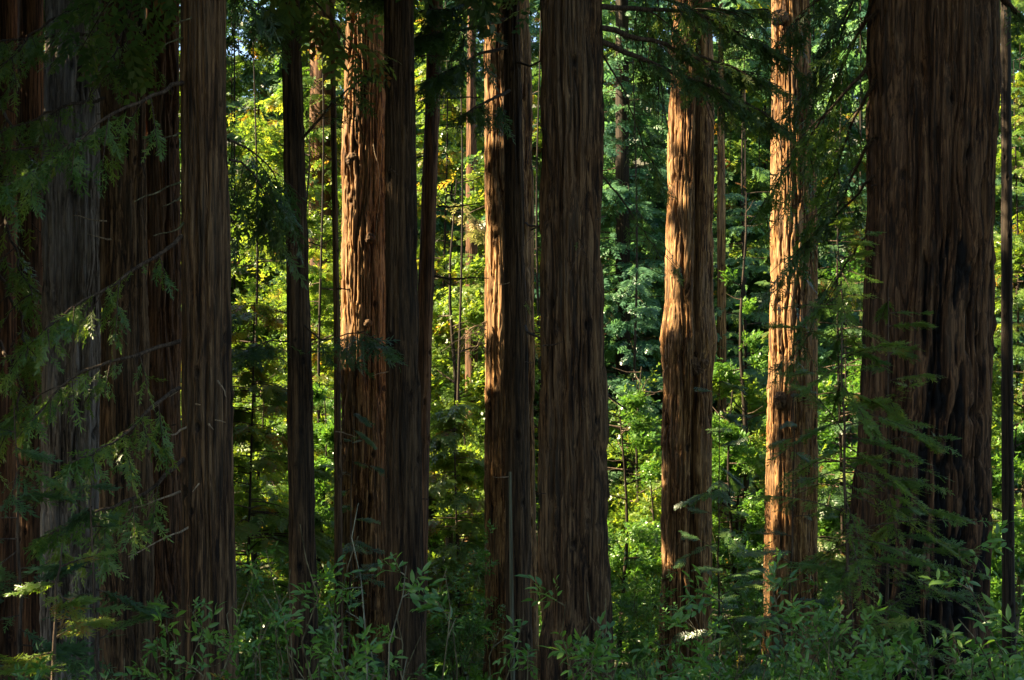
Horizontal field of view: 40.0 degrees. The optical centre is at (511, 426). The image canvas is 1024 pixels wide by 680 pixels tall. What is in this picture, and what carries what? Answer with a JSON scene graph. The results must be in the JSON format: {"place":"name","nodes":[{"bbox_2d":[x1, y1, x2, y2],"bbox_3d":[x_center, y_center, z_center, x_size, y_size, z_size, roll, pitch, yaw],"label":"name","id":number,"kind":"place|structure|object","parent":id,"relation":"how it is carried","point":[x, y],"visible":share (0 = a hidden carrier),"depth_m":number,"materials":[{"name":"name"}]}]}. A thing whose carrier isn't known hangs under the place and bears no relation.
{"place":"outdoors","nodes":[
{"label":"outdoors","id":0,"kind":"place"},
{"bbox_2d":[44,0,1023,96],"label":"sky","id":1,"kind":"structure","parent":0,"point":[236,53],"materials":[{"name":"white"}]},
{"bbox_2d":[178,98,1023,679],"bbox_3d":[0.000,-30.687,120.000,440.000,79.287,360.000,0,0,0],"label":"ground","id":2,"kind":"structure","parent":0,"point":[434,544],"depth_m":70.70,"materials":[{"name":"green plant"}]},
{"bbox_2d":[0,0,42,679],"bbox_3d":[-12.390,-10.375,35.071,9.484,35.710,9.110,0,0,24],"label":"redwood tree","id":3,"kind":"object","parent":2,"relation":"on","point":[11,265],"visible":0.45,"depth_m":35.52,"materials":[{"name":"red plant"}]},
{"bbox_2d":[15,0,43,679],"bbox_3d":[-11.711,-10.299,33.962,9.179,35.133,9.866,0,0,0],"label":"redwood tree","id":4,"kind":"object","parent":2,"relation":"on","point":[30,91],"visible":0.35,"depth_m":33.71,"materials":[{"name":"red plant"}]},
{"bbox_2d":[4,640,82,679],"bbox_3d":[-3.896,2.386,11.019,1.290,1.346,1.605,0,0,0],"label":"leafy shrub","id":5,"kind":"object","parent":2,"relation":"on","point":[21,677],"visible":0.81,"depth_m":11.60,"materials":[{"name":"green plant"}]},
{"bbox_2d":[0,543,123,679],"bbox_3d":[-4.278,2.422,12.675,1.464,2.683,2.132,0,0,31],"label":"conifer sapling","id":6,"kind":"object","parent":2,"relation":"on","point":[76,624],"visible":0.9,"depth_m":12.91,"materials":[{"name":"green plant"}]},
{"bbox_2d":[0,405,129,679],"bbox_3d":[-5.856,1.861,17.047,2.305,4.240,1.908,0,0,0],"label":"conifer sapling","id":7,"kind":"object","parent":2,"relation":"on","point":[64,650],"visible":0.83,"depth_m":17.00,"materials":[{"name":"green plant"}]},
{"bbox_2d":[39,0,101,679],"bbox_3d":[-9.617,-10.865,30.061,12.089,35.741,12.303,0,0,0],"label":"redwood tree","id":8,"kind":"object","parent":2,"relation":"on","point":[70,261],"visible":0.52,"depth_m":29.50,"materials":[{"name":"brown plant"}]},
{"bbox_2d":[0,0,170,679],"bbox_3d":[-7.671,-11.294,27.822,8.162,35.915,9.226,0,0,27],"label":"redwood tree","id":9,"kind":"object","parent":2,"relation":"on","point":[123,247],"visible":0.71,"depth_m":27.60,"materials":[{"name":"brown plant"}]},
{"bbox_2d":[23,480,180,679],"bbox_3d":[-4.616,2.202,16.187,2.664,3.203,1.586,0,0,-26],"label":"conifer sapling","id":10,"kind":"object","parent":2,"relation":"on","point":[146,612],"visible":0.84,"depth_m":16.01,"materials":[{"name":"green plant"}]},
{"bbox_2d":[12,629,229,679],"bbox_3d":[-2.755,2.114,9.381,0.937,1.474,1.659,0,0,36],"label":"leafy shrub","id":11,"kind":"object","parent":2,"relation":"on","point":[45,670],"visible":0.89,"depth_m":9.70,"materials":[{"name":"green plant"}]},
{"bbox_2d":[143,0,181,679],"bbox_3d":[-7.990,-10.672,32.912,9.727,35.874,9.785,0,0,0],"label":"redwood tree","id":12,"kind":"object","parent":2,"relation":"on","point":[164,316],"visible":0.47,"depth_m":32.60,"materials":[{"name":"red plant"}]},
{"bbox_2d":[100,294,245,566],"bbox_3d":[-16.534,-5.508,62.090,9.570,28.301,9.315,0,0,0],"label":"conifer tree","id":13,"kind":"object","parent":2,"relation":"on","point":[239,560],"depth_m":60.44,"materials":[{"name":"green plant"}]},
{"bbox_2d":[112,549,290,679],"bbox_3d":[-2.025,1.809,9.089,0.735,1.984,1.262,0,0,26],"label":"leafy shrub","id":14,"kind":"object","parent":2,"relation":"on","point":[207,634],"visible":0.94,"depth_m":9.20,"materials":[{"name":"green plant"}]},
{"bbox_2d":[0,0,511,679],"bbox_3d":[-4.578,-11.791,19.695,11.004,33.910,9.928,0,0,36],"label":"redwood tree","id":15,"kind":"object","parent":2,"relation":"on","point":[206,492],"visible":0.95,"depth_m":19.72,"materials":[{"name":"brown plant"}]},
{"bbox_2d":[180,47,333,639],"bbox_3d":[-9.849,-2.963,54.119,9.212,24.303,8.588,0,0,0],"label":"conifer tree","id":16,"kind":"object","parent":2,"relation":"on","point":[282,490],"visible":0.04,"depth_m":53.95,"materials":[{"name":"green plant"}]},
{"bbox_2d":[233,367,288,635],"bbox_3d":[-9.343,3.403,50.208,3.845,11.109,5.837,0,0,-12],"label":"broadleaf tree","id":17,"kind":"object","parent":2,"relation":"on","point":[241,514],"visible":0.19,"depth_m":49.17,"materials":[{"name":"green plant"}]},
{"bbox_2d":[236,540,333,679],"bbox_3d":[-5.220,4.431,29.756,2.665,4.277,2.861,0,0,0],"label":"leafy shrub","id":18,"kind":"object","parent":2,"relation":"on","point":[254,589],"visible":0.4,"depth_m":29.91,"materials":[{"name":"green plant"}]},
{"bbox_2d":[233,1,346,554],"bbox_3d":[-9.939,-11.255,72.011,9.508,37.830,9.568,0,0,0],"label":"redwood tree","id":19,"kind":"object","parent":2,"relation":"on","point":[313,80],"visible":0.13,"depth_m":70.95,"materials":[{"name":"green plant"}]},
{"bbox_2d":[231,302,355,679],"bbox_3d":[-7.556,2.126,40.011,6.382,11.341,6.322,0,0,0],"label":"conifer tree","id":20,"kind":"object","parent":2,"relation":"on","point":[276,515],"visible":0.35,"depth_m":39.86,"materials":[{"name":"green plant"}]},
{"bbox_2d":[257,25,341,601],"bbox_3d":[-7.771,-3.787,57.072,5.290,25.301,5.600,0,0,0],"label":"conifer tree","id":21,"kind":"object","parent":2,"relation":"on","point":[321,288],"visible":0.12,"depth_m":57.62,"materials":[{"name":"green plant"}]},
{"bbox_2d":[270,382,341,623],"bbox_3d":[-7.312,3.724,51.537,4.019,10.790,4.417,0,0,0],"label":"broadleaf tree","id":22,"kind":"object","parent":2,"relation":"on","point":[324,436],"visible":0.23,"depth_m":51.44,"materials":[{"name":"green plant"}]},
{"bbox_2d":[265,564,369,679],"bbox_3d":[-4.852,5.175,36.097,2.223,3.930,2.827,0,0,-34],"label":"leafy shrub","id":23,"kind":"object","parent":2,"relation":"on","point":[320,617],"visible":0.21,"depth_m":35.88,"materials":[{"name":"green plant"}]},
{"bbox_2d":[230,525,407,679],"bbox_3d":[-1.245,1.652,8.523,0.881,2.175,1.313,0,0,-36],"label":"leafy shrub","id":24,"kind":"object","parent":2,"relation":"on","point":[287,619],"visible":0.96,"depth_m":8.51,"materials":[{"name":"green plant"}]},
{"bbox_2d":[232,0,407,679],"bbox_3d":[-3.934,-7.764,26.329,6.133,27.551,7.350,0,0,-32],"label":"redwood tree","id":25,"kind":"object","parent":2,"relation":"on","point":[300,437],"visible":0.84,"depth_m":25.80,"materials":[{"name":"brown plant"}]},
{"bbox_2d":[226,99,464,439],"bbox_3d":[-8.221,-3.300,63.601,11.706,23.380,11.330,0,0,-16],"label":"broadleaf tree","id":26,"kind":"object","parent":2,"relation":"on","point":[269,148],"visible":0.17,"depth_m":64.32,"materials":[{"name":"green plant"}]},
{"bbox_2d":[256,636,440,679],"bbox_3d":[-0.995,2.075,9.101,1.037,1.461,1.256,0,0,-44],"label":"leafy shrub","id":27,"kind":"object","parent":2,"relation":"on","point":[362,677],"visible":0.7,"depth_m":9.03,"materials":[{"name":"green plant"}]},
{"bbox_2d":[317,405,384,679],"bbox_3d":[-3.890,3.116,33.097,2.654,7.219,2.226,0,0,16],"label":"conifer sapling","id":28,"kind":"object","parent":2,"relation":"on","point":[381,470],"visible":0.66,"depth_m":32.98,"materials":[{"name":"green plant"}]},
{"bbox_2d":[265,0,447,679],"bbox_3d":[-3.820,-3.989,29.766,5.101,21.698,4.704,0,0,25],"label":"redwood tree","id":29,"kind":"object","parent":2,"relation":"on","point":[338,551],"visible":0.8,"depth_m":29.94,"materials":[{"name":"brown plant"}]},
{"bbox_2d":[340,1,385,679],"bbox_3d":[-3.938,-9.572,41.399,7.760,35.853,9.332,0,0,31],"label":"redwood tree","id":30,"kind":"object","parent":2,"relation":"on","point":[363,297],"visible":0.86,"depth_m":41.44,"materials":[{"name":"beige plant"}]},
{"bbox_2d":[284,503,446,679],"bbox_3d":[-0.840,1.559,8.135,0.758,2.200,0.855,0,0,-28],"label":"leafy shrub","id":31,"kind":"object","parent":2,"relation":"on","point":[415,598],"visible":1,"depth_m":8.08,"materials":[{"name":"green plant"}]},
{"bbox_2d":[311,241,452,503],"bbox_3d":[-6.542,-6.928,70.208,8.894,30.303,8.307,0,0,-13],"label":"conifer tree","id":32,"kind":"object","parent":2,"relation":"on","point":[327,267],"visible":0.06,"depth_m":68.23,"materials":[{"name":"green plant"}]},
{"bbox_2d":[373,0,444,679],"bbox_3d":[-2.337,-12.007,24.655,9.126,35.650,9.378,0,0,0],"label":"redwood tree","id":33,"kind":"object","parent":2,"relation":"on","point":[403,499],"visible":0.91,"depth_m":24.76,"materials":[{"name":"brown plant"}]},
{"bbox_2d":[340,0,488,615],"bbox_3d":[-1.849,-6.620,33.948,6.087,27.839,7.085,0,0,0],"label":"redwood tree","id":34,"kind":"object","parent":2,"relation":"on","point":[426,276],"visible":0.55,"depth_m":33.84,"materials":[{"name":"red plant"}]},
{"bbox_2d":[358,568,527,679],"bbox_3d":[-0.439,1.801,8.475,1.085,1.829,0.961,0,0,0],"label":"leafy shrub","id":35,"kind":"object","parent":2,"relation":"on","point":[424,607],"visible":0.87,"depth_m":8.62,"materials":[{"name":"green plant"}]},
{"bbox_2d":[415,2,484,550],"bbox_3d":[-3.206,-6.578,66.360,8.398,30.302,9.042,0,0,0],"label":"conifer tree","id":36,"kind":"object","parent":2,"relation":"on","point":[452,153],"visible":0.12,"depth_m":65.95,"materials":[{"name":"green plant"}]},
{"bbox_2d":[426,394,484,679],"bbox_3d":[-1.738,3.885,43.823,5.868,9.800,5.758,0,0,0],"label":"conifer tree","id":37,"kind":"object","parent":2,"relation":"on","point":[447,438],"visible":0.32,"depth_m":43.42,"materials":[{"name":"green plant"}]},
{"bbox_2d":[428,418,483,618],"bbox_3d":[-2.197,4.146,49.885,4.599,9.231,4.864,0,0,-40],"label":"broadleaf tree","id":38,"kind":"object","parent":2,"relation":"on","point":[475,493],"visible":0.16,"depth_m":49.25,"materials":[{"name":"green plant"}]},
{"bbox_2d":[426,518,505,679],"bbox_3d":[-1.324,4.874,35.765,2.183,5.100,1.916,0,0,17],"label":"leafy shrub","id":39,"kind":"object","parent":2,"relation":"on","point":[463,647],"visible":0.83,"depth_m":35.70,"materials":[{"name":"green plant"}]},
{"bbox_2d":[446,59,485,614],"bbox_3d":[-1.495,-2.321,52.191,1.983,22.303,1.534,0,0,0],"label":"conifer tree","id":40,"kind":"object","parent":2,"relation":"on","point":[476,235],"visible":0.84,"depth_m":51.49,"materials":[{"name":"green plant"}]},
{"bbox_2d":[429,150,540,615],"bbox_3d":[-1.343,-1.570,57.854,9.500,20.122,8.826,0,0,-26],"label":"broadleaf tree","id":41,"kind":"object","parent":2,"relation":"on","point":[474,312],"visible":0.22,"depth_m":57.92,"materials":[{"name":"green plant"}]},
{"bbox_2d":[429,7,540,616],"bbox_3d":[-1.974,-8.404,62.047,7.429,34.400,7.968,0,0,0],"label":"broadleaf tree","id":42,"kind":"object","parent":2,"relation":"on","point":[471,152],"visible":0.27,"depth_m":61.77,"materials":[{"name":"green plant"}]},
{"bbox_2d":[440,0,538,679],"bbox_3d":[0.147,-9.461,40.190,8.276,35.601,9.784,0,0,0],"label":"redwood tree","id":43,"kind":"object","parent":2,"relation":"on","point":[494,393],"visible":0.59,"depth_m":39.53,"materials":[{"name":"beige plant"}]},
{"bbox_2d":[508,472,514,679],"bbox_3d":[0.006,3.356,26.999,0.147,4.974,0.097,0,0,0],"label":"slender snag","id":44,"kind":"object","parent":2,"relation":"on","point":[512,675],"visible":0.92,"depth_m":26.97,"materials":[{"name":"brown wood"}]},
{"bbox_2d":[8,336,1023,679],"bbox_3d":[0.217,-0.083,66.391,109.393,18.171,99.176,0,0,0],"label":"undergrowth","id":45,"kind":"object","parent":2,"relation":"on","point":[754,674],"visible":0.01,"depth_m":49.29,"materials":[{"name":"green plant"}]},
{"bbox_2d":[414,0,626,679],"bbox_3d":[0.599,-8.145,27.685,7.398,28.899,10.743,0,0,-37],"label":"redwood tree","id":46,"kind":"object","parent":2,"relation":"on","point":[517,458],"visible":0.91,"depth_m":28.79,"materials":[{"name":"brown plant"}]},
{"bbox_2d":[227,0,816,679],"bbox_3d":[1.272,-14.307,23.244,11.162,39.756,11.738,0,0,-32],"label":"redwood tree","id":47,"kind":"object","parent":2,"relation":"on","point":[573,488],"visible":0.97,"depth_m":22.63,"materials":[{"name":"brown plant"}]},
{"bbox_2d":[44,0,1023,545],"bbox_3d":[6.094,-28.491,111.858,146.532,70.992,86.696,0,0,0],"label":"wood","id":48,"kind":"object","parent":2,"relation":"on","point":[238,94],"visible":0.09,"depth_m":84.34,"materials":[{"name":"green plant"}]},
{"bbox_2d":[460,12,623,604],"bbox_3d":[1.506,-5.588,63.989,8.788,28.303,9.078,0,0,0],"label":"conifer tree","id":49,"kind":"object","parent":2,"relation":"on","point":[538,136],"visible":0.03,"depth_m":63.98,"materials":[{"name":"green plant"}]},
{"bbox_2d":[513,574,626,679],"bbox_3d":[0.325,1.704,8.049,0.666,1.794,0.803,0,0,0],"label":"leafy shrub","id":50,"kind":"object","parent":2,"relation":"on","point":[599,645],"visible":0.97,"depth_m":7.91,"materials":[{"name":"green plant"}]},
{"bbox_2d":[534,0,671,579],"bbox_3d":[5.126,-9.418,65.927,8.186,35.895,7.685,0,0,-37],"label":"redwood tree","id":51,"kind":"object","parent":2,"relation":"on","point":[620,331],"visible":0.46,"depth_m":65.49,"materials":[{"name":"green plant"}]},
{"bbox_2d":[607,384,661,668],"bbox_3d":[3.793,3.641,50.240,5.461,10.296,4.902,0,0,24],"label":"broadleaf tree","id":52,"kind":"object","parent":2,"relation":"on","point":[648,535],"visible":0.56,"depth_m":49.65,"materials":[{"name":"green plant"}]},
{"bbox_2d":[611,544,685,679],"bbox_3d":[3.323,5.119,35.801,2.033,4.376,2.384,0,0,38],"label":"leafy shrub","id":53,"kind":"object","parent":2,"relation":"on","point":[629,625],"visible":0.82,"depth_m":35.83,"materials":[{"name":"green plant"}]},
{"bbox_2d":[578,645,720,679],"bbox_3d":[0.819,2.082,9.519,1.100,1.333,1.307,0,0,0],"label":"leafy shrub","id":54,"kind":"object","parent":2,"relation":"on","point":[627,671],"visible":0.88,"depth_m":9.56,"materials":[{"name":"green plant"}]},
{"bbox_2d":[604,26,715,583],"bbox_3d":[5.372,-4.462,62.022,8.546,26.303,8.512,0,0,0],"label":"conifer tree","id":55,"kind":"object","parent":2,"relation":"on","point":[639,286],"visible":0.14,"depth_m":60.00,"materials":[{"name":"green plant"}]},
{"bbox_2d":[565,615,760,679],"bbox_3d":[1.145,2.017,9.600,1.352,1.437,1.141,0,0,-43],"label":"leafy shrub","id":56,"kind":"object","parent":2,"relation":"on","point":[706,653],"visible":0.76,"depth_m":9.45,"materials":[{"name":"green plant"}]},
{"bbox_2d":[608,468,723,658],"bbox_3d":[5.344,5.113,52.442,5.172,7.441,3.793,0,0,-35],"label":"broadleaf tree","id":57,"kind":"object","parent":2,"relation":"on","point":[653,495],"visible":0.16,"depth_m":52.12,"materials":[{"name":"green plant"}]},
{"bbox_2d":[607,363,743,615],"bbox_3d":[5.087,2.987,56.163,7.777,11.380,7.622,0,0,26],"label":"broadleaf tree","id":58,"kind":"object","parent":2,"relation":"on","point":[617,520],"visible":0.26,"depth_m":56.16,"materials":[{"name":"green plant"}]},
{"bbox_2d":[656,0,717,679],"bbox_3d":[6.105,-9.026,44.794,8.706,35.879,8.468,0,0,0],"label":"redwood tree","id":59,"kind":"object","parent":2,"relation":"on","point":[688,339],"visible":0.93,"depth_m":44.39,"materials":[{"name":"beige plant"}]},
{"bbox_2d":[671,373,780,679],"bbox_3d":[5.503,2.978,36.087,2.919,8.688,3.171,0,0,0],"label":"conifer sapling","id":60,"kind":"object","parent":2,"relation":"on","point":[737,484],"visible":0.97,"depth_m":35.99,"materials":[{"name":"green plant"}]},
{"bbox_2d":[620,364,844,587],"bbox_3d":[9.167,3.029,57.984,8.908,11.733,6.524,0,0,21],"label":"broadleaf tree","id":61,"kind":"object","parent":2,"relation":"on","point":[758,441],"visible":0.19,"depth_m":57.95,"materials":[{"name":"green plant"}]},
{"bbox_2d":[712,384,766,638],"bbox_3d":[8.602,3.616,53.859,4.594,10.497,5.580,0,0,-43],"label":"broadleaf tree","id":62,"kind":"object","parent":2,"relation":"on","point":[737,454],"visible":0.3,"depth_m":53.48,"materials":[{"name":"green plant"}]},
{"bbox_2d":[712,192,768,643],"bbox_3d":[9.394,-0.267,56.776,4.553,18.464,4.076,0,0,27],"label":"broadleaf tree","id":63,"kind":"object","parent":2,"relation":"on","point":[748,307],"visible":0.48,"depth_m":56.90,"materials":[{"name":"green plant"}]},
{"bbox_2d":[716,0,771,598],"bbox_3d":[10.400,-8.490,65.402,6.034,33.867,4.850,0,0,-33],"label":"redwood tree","id":64,"kind":"object","parent":2,"relation":"on","point":[721,259],"visible":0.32,"depth_m":65.83,"materials":[{"name":"beige plant"}]},
{"bbox_2d":[702,529,787,678],"bbox_3d":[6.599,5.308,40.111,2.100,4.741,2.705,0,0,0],"label":"leafy shrub","id":65,"kind":"object","parent":2,"relation":"on","point":[734,612],"visible":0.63,"depth_m":40.00,"materials":[{"name":"green plant"}]},
{"bbox_2d":[629,550,887,679],"bbox_3d":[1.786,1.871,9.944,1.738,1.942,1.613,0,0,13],"label":"leafy shrub","id":66,"kind":"object","parent":2,"relation":"on","point":[792,648],"visible":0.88,"depth_m":9.87,"materials":[{"name":"green plant"}]},
{"bbox_2d":[712,0,835,513],"bbox_3d":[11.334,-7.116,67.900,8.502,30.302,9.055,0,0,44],"label":"conifer tree","id":67,"kind":"object","parent":2,"relation":"on","point":[749,266],"visible":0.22,"depth_m":66.52,"materials":[{"name":"green plant"}]},
{"bbox_2d":[737,356,839,679],"bbox_3d":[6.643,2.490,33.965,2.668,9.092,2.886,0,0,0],"label":"conifer sapling","id":68,"kind":"object","parent":2,"relation":"on","point":[752,667],"visible":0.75,"depth_m":33.99,"materials":[{"name":"green plant"}]},
{"bbox_2d":[761,0,819,678],"bbox_3d":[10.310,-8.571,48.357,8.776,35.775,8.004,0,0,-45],"label":"redwood tree","id":69,"kind":"object","parent":2,"relation":"on","point":[779,414],"visible":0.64,"depth_m":47.85,"materials":[{"name":"beige plant"}]},
{"bbox_2d":[718,73,866,657],"bbox_3d":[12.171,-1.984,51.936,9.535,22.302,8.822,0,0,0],"label":"conifer tree","id":70,"kind":"object","parent":2,"relation":"on","point":[837,501],"visible":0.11,"depth_m":51.95,"materials":[{"name":"green plant"}]},
{"bbox_2d":[750,233,864,554],"bbox_3d":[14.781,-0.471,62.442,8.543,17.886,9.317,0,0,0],"label":"broadleaf tree","id":71,"kind":"object","parent":2,"relation":"on","point":[823,387],"visible":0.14,"depth_m":61.93,"materials":[{"name":"green plant"}]},
{"bbox_2d":[790,549,844,679],"bbox_3d":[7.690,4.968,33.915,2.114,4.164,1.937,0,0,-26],"label":"leafy shrub","id":72,"kind":"object","parent":2,"relation":"on","point":[829,599],"visible":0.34,"depth_m":33.95,"materials":[{"name":"green plant"}]},
{"bbox_2d":[655,0,1023,679],"bbox_3d":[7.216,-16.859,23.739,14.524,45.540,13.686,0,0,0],"label":"redwood tree","id":73,"kind":"object","parent":2,"relation":"on","point":[931,70],"visible":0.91,"depth_m":23.24,"materials":[{"name":"brown plant"}]},
{"bbox_2d":[817,338,861,601],"bbox_3d":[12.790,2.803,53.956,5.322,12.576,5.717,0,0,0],"label":"broadleaf tree","id":74,"kind":"object","parent":2,"relation":"on","point":[825,525],"visible":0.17,"depth_m":53.23,"materials":[{"name":"green plant"}]},
{"bbox_2d":[701,216,994,679],"bbox_3d":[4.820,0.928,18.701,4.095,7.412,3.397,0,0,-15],"label":"conifer sapling","id":75,"kind":"object","parent":2,"relation":"on","point":[846,575],"visible":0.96,"depth_m":18.94,"materials":[{"name":"green plant"}]},
{"bbox_2d":[783,607,933,679],"bbox_3d":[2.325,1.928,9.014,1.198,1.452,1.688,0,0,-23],"label":"leafy shrub","id":76,"kind":"object","parent":2,"relation":"on","point":[850,673],"visible":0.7,"depth_m":9.11,"materials":[{"name":"green plant"}]},
{"bbox_2d":[777,287,995,679],"bbox_3d":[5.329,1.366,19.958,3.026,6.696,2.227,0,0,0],"label":"conifer sapling","id":77,"kind":"object","parent":2,"relation":"on","point":[898,416],"visible":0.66,"depth_m":19.77,"materials":[{"name":"green plant"}]},
{"bbox_2d":[841,613,1018,679],"bbox_3d":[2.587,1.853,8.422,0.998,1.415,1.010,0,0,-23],"label":"leafy shrub","id":78,"kind":"object","parent":2,"relation":"on","point":[889,653],"visible":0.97,"depth_m":8.58,"materials":[{"name":"green plant"}]},
{"bbox_2d":[919,519,1023,679],"bbox_3d":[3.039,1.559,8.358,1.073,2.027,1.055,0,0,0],"label":"leafy shrub","id":79,"kind":"object","parent":2,"relation":"on","point":[1014,671],"visible":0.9,"depth_m":8.43,"materials":[{"name":"green plant"}]},
{"bbox_2d":[989,412,1023,662],"bbox_3d":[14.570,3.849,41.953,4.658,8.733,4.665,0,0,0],"label":"broadleaf tree","id":80,"kind":"object","parent":2,"relation":"on","point":[995,582],"visible":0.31,"depth_m":41.51,"materials":[{"name":"green plant"}]},
{"bbox_2d":[990,58,1023,592],"bbox_3d":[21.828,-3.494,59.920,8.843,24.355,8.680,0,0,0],"label":"conifer tree","id":81,"kind":"object","parent":2,"relation":"on","point":[1017,161],"visible":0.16,"depth_m":59.21,"materials":[{"name":"green plant"}]},
{"bbox_2d":[991,225,1023,646],"bbox_3d":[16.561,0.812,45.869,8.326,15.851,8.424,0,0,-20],"label":"broadleaf tree","id":82,"kind":"object","parent":2,"relation":"on","point":[1017,253],"visible":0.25,"depth_m":46.00,"materials":[{"name":"green plant"}]},
{"bbox_2d":[1000,0,1015,673],"bbox_3d":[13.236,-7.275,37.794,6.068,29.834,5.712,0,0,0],"label":"redwood tree","id":83,"kind":"object","parent":2,"relation":"on","point":[1007,482],"visible":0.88,"depth_m":37.88,"materials":[{"name":"brown plant"}]}
]}

